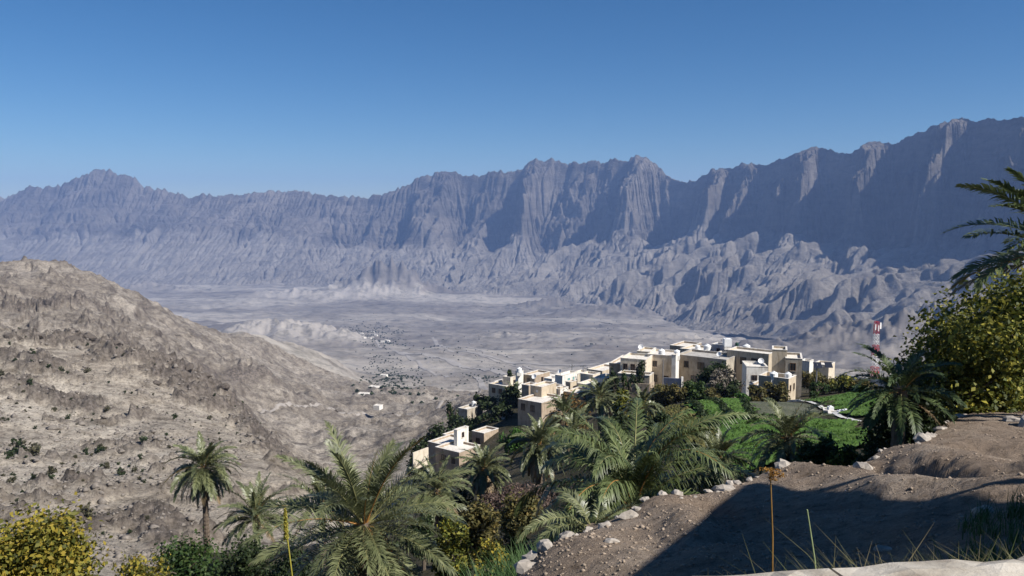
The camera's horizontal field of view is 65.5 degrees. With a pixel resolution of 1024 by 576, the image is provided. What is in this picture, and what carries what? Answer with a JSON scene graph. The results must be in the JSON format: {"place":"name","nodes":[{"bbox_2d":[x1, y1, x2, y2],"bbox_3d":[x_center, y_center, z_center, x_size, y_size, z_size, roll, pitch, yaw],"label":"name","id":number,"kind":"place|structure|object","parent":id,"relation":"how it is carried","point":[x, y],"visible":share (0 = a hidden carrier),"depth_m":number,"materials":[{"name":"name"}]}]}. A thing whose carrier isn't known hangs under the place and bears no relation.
{"place":"outdoors","nodes":[
{"label":"outdoors","id":0,"kind":"place"},
{"bbox_2d":[258,401,413,415],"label":"track","id":1,"kind":"structure","parent":0,"point":[288,403],"depth_m":783.54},
{"bbox_2d":[371,332,487,389],"bbox_3d":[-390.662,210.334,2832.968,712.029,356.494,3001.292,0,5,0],"label":"track","id":2,"kind":"structure","parent":0,"point":[481,384],"depth_m":2505.00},
{"bbox_2d":[0,256,984,575],"bbox_3d":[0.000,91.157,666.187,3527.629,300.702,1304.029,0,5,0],"label":"ground","id":3,"kind":"structure","parent":0,"point":[44,298],"depth_m":299.61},
{"bbox_2d":[0,491,113,575],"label":"yellow shrub","id":4,"kind":"object","parent":3,"relation":"on","point":[50,547],"visible":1,"depth_m":12.28,"materials":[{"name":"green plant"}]},
{"bbox_2d":[114,549,173,575],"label":"garden bush","id":5,"kind":"object","parent":3,"relation":"on","point":[136,568],"visible":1,"depth_m":35.30,"materials":[{"name":"yellow plant"}]},
{"bbox_2d":[0,327,290,570],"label":"scree","id":6,"kind":"structure","parent":3,"relation":"on","point":[102,507],"depth_m":190.58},
{"bbox_2d":[149,526,229,575],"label":"garden bush","id":7,"kind":"object","parent":3,"relation":"on","point":[185,559],"visible":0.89,"depth_m":41.18,"materials":[{"name":"green plant"}]},
{"bbox_2d":[164,431,243,552],"bbox_3d":[-24.391,16.809,63.906,6.172,9.745,6.211,0,5,0],"label":"date palm","id":8,"kind":"object","parent":3,"relation":"on","point":[204,480],"visible":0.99,"depth_m":63.10,"materials":[{"name":"green plant"}]},
{"bbox_2d":[209,526,276,575],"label":"garden bush","id":9,"kind":"object","parent":3,"relation":"on","point":[241,565],"visible":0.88,"depth_m":37.08,"materials":[{"name":"green plant"}]},
{"bbox_2d":[212,471,294,575],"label":"date palm","id":10,"kind":"object","parent":3,"relation":"on","point":[256,518],"visible":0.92,"depth_m":51.12,"materials":[{"name":"green plant"}]},
{"bbox_2d":[261,544,323,575],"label":"garden bush","id":11,"kind":"object","parent":3,"relation":"on","point":[283,569],"visible":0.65,"depth_m":32.91,"materials":[{"name":"green plant"}]},
{"bbox_2d":[278,462,364,568],"bbox_3d":[-9.959,12.950,41.346,4.343,7.406,4.703,0,5,0],"label":"date palm","id":12,"kind":"object","parent":3,"relation":"on","point":[309,490],"visible":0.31,"depth_m":40.99,"materials":[{"name":"green plant"}]},
{"bbox_2d":[240,420,474,575],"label":"date palm","id":13,"kind":"object","parent":3,"relation":"on","point":[368,545],"visible":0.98,"depth_m":26.40,"materials":[{"name":"green plant"}]},
{"bbox_2d":[406,438,426,481],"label":"dark tree","id":14,"kind":"object","parent":3,"relation":"on","point":[417,447],"visible":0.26,"depth_m":151.38,"materials":[{"name":"green plant"}]},
{"bbox_2d":[398,512,439,570],"bbox_3d":[-4.665,13.411,41.603,2.437,3.640,2.020,-4,7,-39],"label":"garden bush","id":15,"kind":"object","parent":3,"relation":"on","point":[428,520],"visible":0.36,"depth_m":41.17,"materials":[{"name":"green plant"}]},
{"bbox_2d":[412,447,428,467],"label":"garden wall","id":16,"kind":"structure","parent":3,"relation":"on","point":[421,455],"depth_m":135.19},
{"bbox_2d":[419,419,448,448],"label":"dark tree","id":17,"kind":"object","parent":3,"relation":"on","point":[437,431],"visible":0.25,"depth_m":153.08,"materials":[{"name":"green plant"}]},
{"bbox_2d":[401,455,473,530],"bbox_3d":[-6.062,16.190,61.684,5.481,5.676,5.814,2,6,20],"label":"date palm","id":18,"kind":"object","parent":3,"relation":"on","point":[441,487],"visible":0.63,"depth_m":61.68,"materials":[{"name":"green plant"}]},
{"bbox_2d":[425,484,472,525],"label":"garden bush","id":19,"kind":"object","parent":3,"relation":"on","point":[462,493],"visible":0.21,"depth_m":72.11,"materials":[{"name":"green plant"}]},
{"bbox_2d":[427,503,475,575],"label":"garden bush","id":20,"kind":"object","parent":3,"relation":"on","point":[455,547],"visible":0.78,"depth_m":26.77,"materials":[{"name":"green plant"}]},
{"bbox_2d":[428,425,479,476],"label":"stepped house","id":21,"kind":"structure","parent":3,"relation":"on","point":[454,442],"depth_m":138.13,"materials":[{"name":"paint"}]},
{"bbox_2d":[444,413,470,431],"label":"dark tree","id":22,"kind":"object","parent":3,"relation":"on","point":[454,422],"visible":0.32,"depth_m":162.77,"materials":[{"name":"green plant"}]},
{"bbox_2d":[458,401,482,422],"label":"rubble house","id":23,"kind":"structure","parent":3,"relation":"on","point":[468,410],"depth_m":176.93,"materials":[{"name":"paint"}]},
{"bbox_2d":[466,412,489,430],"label":"dark tree","id":24,"kind":"object","parent":3,"relation":"on","point":[477,419],"visible":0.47,"depth_m":160.03,"materials":[{"name":"green plant"}]},
{"bbox_2d":[455,494,503,574],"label":"garden bush","id":25,"kind":"object","parent":3,"relation":"on","point":[478,519],"visible":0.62,"depth_m":32.85,"materials":[{"name":"green plant"}]},
{"bbox_2d":[454,442,513,507],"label":"date palm","id":26,"kind":"object","parent":3,"relation":"on","point":[483,481],"visible":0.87,"depth_m":73.40,"materials":[{"name":"green plant"}]},
{"bbox_2d":[476,396,498,410],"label":"dark tree","id":27,"kind":"object","parent":3,"relation":"on","point":[489,403],"visible":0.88,"depth_m":177.63,"materials":[{"name":"green plant"}]},
{"bbox_2d":[472,417,504,443],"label":"long roof house","id":28,"kind":"structure","parent":3,"relation":"on","point":[481,435],"depth_m":144.57,"materials":[{"name":"paint"}]},
{"bbox_2d":[474,537,511,575],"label":"garden bush","id":29,"kind":"object","parent":3,"relation":"on","point":[492,546],"visible":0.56,"depth_m":20.79,"materials":[{"name":"yellow plant"}]},
{"bbox_2d":[442,530,557,575],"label":"reeds","id":30,"kind":"object","parent":3,"relation":"on","point":[507,571],"visible":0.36,"depth_m":17.47,"materials":[{"name":"green plant"}]},
{"bbox_2d":[486,401,514,424],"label":"dark tree","id":31,"kind":"object","parent":3,"relation":"on","point":[499,411],"visible":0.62,"depth_m":156.81,"materials":[{"name":"green plant"}]},
{"bbox_2d":[488,379,514,404],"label":"terrace house","id":32,"kind":"structure","parent":3,"relation":"on","point":[496,388],"depth_m":185.11,"materials":[{"name":"paint"}]},
{"bbox_2d":[475,482,537,511],"bbox_3d":[-0.246,16.859,61.801,5.070,3.169,3.985,-3,6,-29],"label":"bare thicket","id":33,"kind":"object","parent":3,"relation":"on","point":[498,498],"visible":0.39,"depth_m":61.53,"materials":[{"name":"brown plant"}]},
{"bbox_2d":[487,519,528,569],"bbox_3d":[-0.085,9.018,26.934,1.359,2.397,1.275,-4,7,-37],"label":"garden bush","id":34,"kind":"object","parent":3,"relation":"on","point":[512,527],"visible":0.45,"depth_m":26.82,"materials":[{"name":"green plant"}]},
{"bbox_2d":[497,383,521,406],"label":"dark tree","id":35,"kind":"object","parent":3,"relation":"on","point":[508,395],"visible":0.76,"depth_m":167.39,"materials":[{"name":"green plant"}]},
{"bbox_2d":[496,426,526,454],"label":"bright bush","id":36,"kind":"object","parent":3,"relation":"on","point":[513,447],"visible":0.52,"depth_m":119.97,"materials":[{"name":"green plant"}]},
{"bbox_2d":[494,486,542,538],"bbox_3d":[0.334,11.613,39.239,2.441,3.928,2.582,0,5,0],"label":"garden bush","id":37,"kind":"object","parent":3,"relation":"on","point":[509,510],"visible":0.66,"depth_m":38.82,"materials":[{"name":"green plant"}]},
{"bbox_2d":[515,370,549,396],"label":"tower house","id":38,"kind":"structure","parent":3,"relation":"on","point":[526,379],"depth_m":175.62,"materials":[{"name":"paint"}]},
{"bbox_2d":[506,413,572,494],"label":"date palm","id":39,"kind":"object","parent":3,"relation":"on","point":[532,461],"visible":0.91,"depth_m":66.87,"materials":[{"name":"green plant"}]},
{"bbox_2d":[518,381,561,425],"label":"two storey house","id":40,"kind":"structure","parent":3,"relation":"on","point":[533,405],"depth_m":147.67,"materials":[{"name":"paint"}]},
{"bbox_2d":[511,477,578,507],"bbox_3d":[2.580,14.066,51.651,5.049,2.959,5.366,-2,6,-17],"label":"bare thicket","id":41,"kind":"object","parent":3,"relation":"on","point":[548,499],"visible":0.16,"depth_m":51.64,"materials":[{"name":"brown plant"}]},
{"bbox_2d":[544,370,576,388],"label":"teal window house","id":42,"kind":"structure","parent":3,"relation":"on","point":[568,378],"depth_m":168.54,"materials":[{"name":"paint"}]},
{"bbox_2d":[542,389,586,449],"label":"date palm","id":43,"kind":"object","parent":3,"relation":"on","point":[568,401],"visible":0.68,"depth_m":89.61,"materials":[{"name":"green plant"}]},
{"bbox_2d":[556,388,590,429],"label":"dry bush","id":44,"kind":"object","parent":3,"relation":"on","point":[573,401],"visible":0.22,"depth_m":123.82,"materials":[{"name":"orange plant"}]},
{"bbox_2d":[552,404,597,462],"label":"date palm","id":45,"kind":"object","parent":3,"relation":"on","point":[572,423],"visible":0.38,"depth_m":76.44,"materials":[{"name":"green plant"}]},
{"bbox_2d":[515,487,638,554],"bbox_3d":[2.066,6.866,21.676,3.973,2.406,3.967,0,5,0],"label":"date palm","id":46,"kind":"object","parent":3,"relation":"on","point":[571,498],"visible":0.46,"depth_m":21.68,"materials":[{"name":"green plant"}]},
{"bbox_2d":[580,364,608,381],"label":"pale house","id":47,"kind":"structure","parent":3,"relation":"on","point":[592,372],"depth_m":167.59,"materials":[{"name":"paint"}]},
{"bbox_2d":[573,375,616,433],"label":"date palm","id":48,"kind":"object","parent":3,"relation":"on","point":[601,405],"visible":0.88,"depth_m":101.34,"materials":[{"name":"green plant"}]},
{"bbox_2d":[604,367,620,404],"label":"dark tree","id":49,"kind":"object","parent":3,"relation":"on","point":[614,381],"visible":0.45,"depth_m":138.08,"materials":[{"name":"green plant"}]},
{"bbox_2d":[600,410,630,441],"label":"garden bush","id":50,"kind":"object","parent":3,"relation":"on","point":[620,418],"visible":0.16,"depth_m":81.64,"materials":[{"name":"green plant"}]},
{"bbox_2d":[611,384,632,420],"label":"yellow green tree","id":51,"kind":"object","parent":3,"relation":"on","point":[619,402],"visible":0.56,"depth_m":97.39,"materials":[{"name":"green plant"}]},
{"bbox_2d":[514,397,755,541],"bbox_3d":[4.159,6.883,25.989,8.215,6.093,7.738,0,5,0],"label":"date palm","id":52,"kind":"object","parent":3,"relation":"on","point":[627,476],"visible":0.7,"depth_m":25.43,"materials":[{"name":"green plant"}]},
{"bbox_2d":[619,382,653,400],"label":"garden wall","id":53,"kind":"structure","parent":3,"relation":"on","point":[642,386],"depth_m":134.02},
{"bbox_2d":[629,359,645,389],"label":"balcony bush","id":54,"kind":"object","parent":53,"relation":"on","point":[640,374],"visible":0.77,"depth_m":134.31,"materials":[{"name":"green plant"}]},
{"bbox_2d":[616,383,664,425],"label":"date palm","id":55,"kind":"object","parent":3,"relation":"on","point":[645,398],"visible":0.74,"depth_m":86.16,"materials":[{"name":"green plant"}]},
{"bbox_2d":[609,347,679,395],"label":"tall cream house","id":56,"kind":"structure","parent":3,"relation":"on","point":[651,357],"depth_m":146.51,"materials":[{"name":"paint"}]},
{"bbox_2d":[646,383,674,408],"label":"orchard tree","id":57,"kind":"object","parent":3,"relation":"on","point":[661,393],"visible":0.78,"depth_m":112.95,"materials":[{"name":"green plant"}]},
{"bbox_2d":[663,382,688,403],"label":"orchard tree","id":58,"kind":"object","parent":3,"relation":"on","point":[674,394],"visible":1,"depth_m":111.39,"materials":[{"name":"green plant"}]},
{"bbox_2d":[670,341,711,352],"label":"brown rear house","id":59,"kind":"structure","parent":3,"relation":"on","point":[682,346],"depth_m":171.90,"materials":[{"name":"paint"}]},
{"bbox_2d":[681,379,709,400],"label":"orchard tree","id":60,"kind":"object","parent":3,"relation":"on","point":[696,390],"visible":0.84,"depth_m":111.26,"materials":[{"name":"green plant"}]},
{"bbox_2d":[684,399,720,426],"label":"hedge","id":61,"kind":"object","parent":3,"relation":"on","point":[700,407],"visible":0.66,"depth_m":80.26,"materials":[{"name":"green plant"}]},
{"bbox_2d":[679,349,734,384],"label":"shaded long house","id":62,"kind":"structure","parent":3,"relation":"on","point":[692,362],"depth_m":148.04,"materials":[{"name":"paint"}]},
{"bbox_2d":[696,361,732,397],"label":"dark tree","id":63,"kind":"object","parent":3,"relation":"on","point":[704,375],"visible":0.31,"depth_m":125.20,"materials":[{"name":"green plant"}]},
{"bbox_2d":[680,427,760,490],"bbox_3d":[8.814,7.482,33.809,3.517,3.165,3.417,0,5,0],"label":"date palm","id":64,"kind":"object","parent":3,"relation":"on","point":[719,444],"visible":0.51,"depth_m":33.58,"materials":[{"name":"green plant"}]},
{"bbox_2d":[705,396,736,418],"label":"hedge","id":65,"kind":"object","parent":3,"relation":"on","point":[723,406],"visible":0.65,"depth_m":81.68,"materials":[{"name":"green plant"}]},
{"bbox_2d":[704,367,744,397],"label":"bare tree","id":66,"kind":"object","parent":3,"relation":"on","point":[717,376],"visible":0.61,"depth_m":117.18,"materials":[{"name":"grey plant"}]},
{"bbox_2d":[715,379,741,397],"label":"dark tree","id":67,"kind":"object","parent":3,"relation":"on","point":[733,389],"visible":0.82,"depth_m":115.26,"materials":[{"name":"green plant"}]},
{"bbox_2d":[738,397,757,415],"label":"hedge","id":68,"kind":"object","parent":3,"relation":"on","point":[749,408],"visible":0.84,"depth_m":77.32,"materials":[{"name":"green plant"}]},
{"bbox_2d":[727,346,771,391],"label":"veranda house","id":69,"kind":"structure","parent":3,"relation":"on","point":[740,353],"depth_m":147.22,"materials":[{"name":"paint"}]},
{"bbox_2d":[741,361,767,395],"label":"white front house","id":70,"kind":"structure","parent":3,"relation":"on","point":[752,371],"depth_m":134.53,"materials":[{"name":"paint"}]},
{"bbox_2d":[747,384,768,401],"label":"orchard tree","id":71,"kind":"object","parent":3,"relation":"on","point":[756,394],"visible":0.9,"depth_m":111.44,"materials":[{"name":"green plant"}]},
{"bbox_2d":[749,371,795,399],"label":"corner house","id":72,"kind":"structure","parent":3,"relation":"on","point":[766,376],"depth_m":126.03,"materials":[{"name":"paint"}]},
{"bbox_2d":[763,381,790,401],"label":"orchard tree","id":73,"kind":"object","parent":3,"relation":"on","point":[777,392],"visible":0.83,"depth_m":113.19,"materials":[{"name":"green plant"}]},
{"bbox_2d":[772,345,802,397],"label":"turret house","id":74,"kind":"structure","parent":3,"relation":"on","point":[784,360],"depth_m":135.86,"materials":[{"name":"paint"}]},
{"bbox_2d":[700,391,879,475],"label":"crop grass","id":75,"kind":"structure","parent":3,"relation":"on","point":[837,433],"depth_m":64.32,"materials":[{"name":"plant"}]},
{"bbox_2d":[739,398,841,474],"bbox_3d":[12.126,6.798,34.829,4.402,4.210,4.180,0,5,0],"label":"date palm","id":76,"kind":"object","parent":3,"relation":"on","point":[788,447],"visible":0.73,"depth_m":34.47,"materials":[{"name":"green plant"}]},
{"bbox_2d":[801,369,822,391],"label":"orchard tree","id":77,"kind":"object","parent":3,"relation":"on","point":[806,377],"visible":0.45,"depth_m":141.67,"materials":[{"name":"green plant"}]},
{"bbox_2d":[793,433,840,464],"bbox_3d":[11.883,7.003,30.747,1.950,2.696,2.018,0,5,0],"label":"citrus bush","id":78,"kind":"object","parent":3,"relation":"on","point":[817,454],"visible":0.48,"depth_m":30.35,"materials":[{"name":"green plant"}]},
{"bbox_2d":[802,358,834,378],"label":"walled house","id":79,"kind":"structure","parent":3,"relation":"on","point":[807,365],"depth_m":170.74,"materials":[{"name":"paint"}]},
{"bbox_2d":[809,380,830,398],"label":"orchard tree","id":80,"kind":"object","parent":3,"relation":"on","point":[818,387],"visible":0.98,"depth_m":122.08,"materials":[{"name":"green plant"}]},
{"bbox_2d":[807,374,838,394],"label":"orchard tree","id":81,"kind":"object","parent":3,"relation":"on","point":[824,379],"visible":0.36,"depth_m":133.73,"materials":[{"name":"green plant"}]},
{"bbox_2d":[827,374,856,392],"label":"orchard tree","id":82,"kind":"object","parent":3,"relation":"on","point":[843,383],"visible":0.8,"depth_m":131.18,"materials":[{"name":"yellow plant"}]},
{"bbox_2d":[826,443,858,465],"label":"citrus bush","id":83,"kind":"object","parent":3,"relation":"on","point":[848,455],"visible":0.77,"depth_m":29.58,"materials":[{"name":"green plant"}]},
{"bbox_2d":[870,321,881,375],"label":"radio mast","id":84,"kind":"object","parent":3,"relation":"on","point":[876,332],"visible":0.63,"depth_m":303.07,"materials":[{"name":"metal"}]},
{"bbox_2d":[0,116,1023,339],"bbox_3d":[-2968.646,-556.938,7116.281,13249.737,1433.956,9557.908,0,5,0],"label":"mountain range","id":85,"kind":"structure","parent":0,"point":[810,239],"depth_m":7440.82,"materials":[{"name":"stone"}]},
{"bbox_2d":[0,0,1023,198],"label":"sky","id":86,"kind":"structure","parent":0,"point":[190,98],"materials":[{"name":"blue"}]},
{"bbox_2d":[122,254,1015,391],"bbox_3d":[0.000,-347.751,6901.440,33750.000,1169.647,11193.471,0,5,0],"label":"valley terrain","id":87,"kind":"structure","parent":0,"point":[279,314],"depth_m":4167.16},
{"bbox_2d":[397,352,507,374],"bbox_3d":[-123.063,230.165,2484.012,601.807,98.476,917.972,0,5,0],"label":"dry riverbed","id":88,"kind":"structure","parent":87,"relation":"in","point":[453,362],"depth_m":2584.56,"materials":[{"name":"gravel"}]},
{"bbox_2d":[447,350,603,365],"bbox_3d":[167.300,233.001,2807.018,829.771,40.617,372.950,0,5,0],"label":"dry riverbed","id":89,"kind":"structure","parent":87,"relation":"in","point":[506,361],"depth_m":2739.93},
{"bbox_2d":[343,302,711,403],"bbox_3d":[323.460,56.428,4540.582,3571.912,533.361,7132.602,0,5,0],"label":"valley trees","id":90,"kind":"object","parent":87,"relation":"on","point":[398,386],"visible":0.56,"depth_m":1809.93,"materials":[{"name":"green plant"}]},
{"bbox_2d":[627,402,730,446],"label":"field","id":91,"kind":"structure","parent":0,"point":[670,409],"depth_m":75.03,"materials":[{"name":"plant"}]},
{"bbox_2d":[645,412,670,429],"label":"garden bush","id":92,"kind":"object","parent":91,"relation":"on","point":[660,416],"visible":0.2,"depth_m":77.58,"materials":[{"name":"green plant"}]},
{"bbox_2d":[680,400,743,425],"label":"field","id":93,"kind":"structure","parent":0,"point":[713,405],"depth_m":81.65,"materials":[{"name":"plant"}]},
{"bbox_2d":[709,398,760,418],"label":"field","id":94,"kind":"structure","parent":0,"point":[729,401],"depth_m":83.62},
{"bbox_2d":[517,411,1023,575],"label":"dirt terrace","id":95,"kind":"structure","parent":0,"point":[979,470],"depth_m":11.65,"materials":[{"name":"soil"}]},
{"bbox_2d":[283,507,292,575],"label":"seed stalk","id":96,"kind":"object","parent":95,"relation":"on","point":[285,528],"visible":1,"depth_m":3.10,"materials":[{"name":"yellow plant"}]},
{"bbox_2d":[513,559,535,574],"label":"stone","id":97,"kind":"object","parent":95,"relation":"on","point":[522,566],"visible":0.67,"depth_m":11.78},
{"bbox_2d":[536,539,552,552],"bbox_3d":[0.532,4.097,12.473,0.269,0.274,0.456,6,7,-20],"label":"stone","id":98,"kind":"object","parent":95,"relation":"on","point":[542,545],"visible":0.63,"depth_m":12.42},
{"bbox_2d":[759,466,786,571],"bbox_3d":[1.061,1.428,3.549,0.776,1.311,0.720,2,6,19],"label":"flower stalk","id":99,"kind":"object","parent":95,"relation":"on","point":[771,472],"visible":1,"depth_m":3.50,"materials":[{"name":"brown plant"}]},
{"bbox_2d":[729,556,1023,575],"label":"parapet wall","id":100,"kind":"structure","parent":95,"relation":"on","point":[955,567],"depth_m":1.80,"materials":[{"name":"paint"}]},
{"bbox_2d":[838,343,967,446],"bbox_3d":[10.972,3.982,22.763,3.390,4.576,3.374,0,5,0],"label":"date palm","id":101,"kind":"object","parent":95,"relation":"on","point":[908,377],"visible":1,"depth_m":22.26,"materials":[{"name":"green plant"}]},
{"bbox_2d":[854,354,963,460],"bbox_3d":[11.987,4.357,23.732,3.129,4.681,2.759,0,5,0],"label":"dark bush","id":102,"kind":"object","parent":95,"relation":"on","point":[882,434],"visible":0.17,"depth_m":23.46,"materials":[{"name":"green plant"}]},
{"bbox_2d":[865,281,1023,424],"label":"fig tree","id":103,"kind":"object","parent":95,"relation":"on","point":[956,341],"visible":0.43,"depth_m":25.60,"materials":[{"name":"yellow plant"}]},
{"bbox_2d":[923,480,1023,561],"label":"grass","id":104,"kind":"structure","parent":95,"relation":"on","point":[984,515],"depth_m":7.06,"materials":[{"name":"green plant"}]},
{"bbox_2d":[925,244,1023,409],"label":"fig tree","id":105,"kind":"object","parent":95,"relation":"on","point":[996,301],"visible":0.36,"depth_m":27.69,"materials":[{"name":"green plant"}]},
{"bbox_2d":[941,166,1023,297],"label":"date palm","id":106,"kind":"object","parent":95,"relation":"on","point":[1003,261],"visible":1,"depth_m":22.42,"materials":[{"name":"green plant"}]},
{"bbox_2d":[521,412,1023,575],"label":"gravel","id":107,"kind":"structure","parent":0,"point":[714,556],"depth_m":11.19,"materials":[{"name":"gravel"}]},
{"bbox_2d":[750,401,820,417],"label":"field","id":108,"kind":"structure","parent":0,"point":[788,408],"depth_m":84.39,"materials":[{"name":"plant"}]},
{"bbox_2d":[713,517,928,575],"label":"grass","id":109,"kind":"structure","parent":0,"point":[825,557],"depth_m":2.57,"materials":[{"name":"plant"}]},
{"bbox_2d":[795,415,867,450],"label":"field","id":110,"kind":"structure","parent":0,"point":[848,424],"depth_m":63.45,"materials":[{"name":"plant"}]},
{"bbox_2d":[800,390,878,415],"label":"field","id":111,"kind":"structure","parent":0,"point":[863,408],"depth_m":91.45,"materials":[{"name":"plant"}]},
{"bbox_2d":[794,531,1023,568],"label":"grass","id":112,"kind":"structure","parent":0,"point":[1009,556],"depth_m":2.74,"materials":[{"name":"plant"}]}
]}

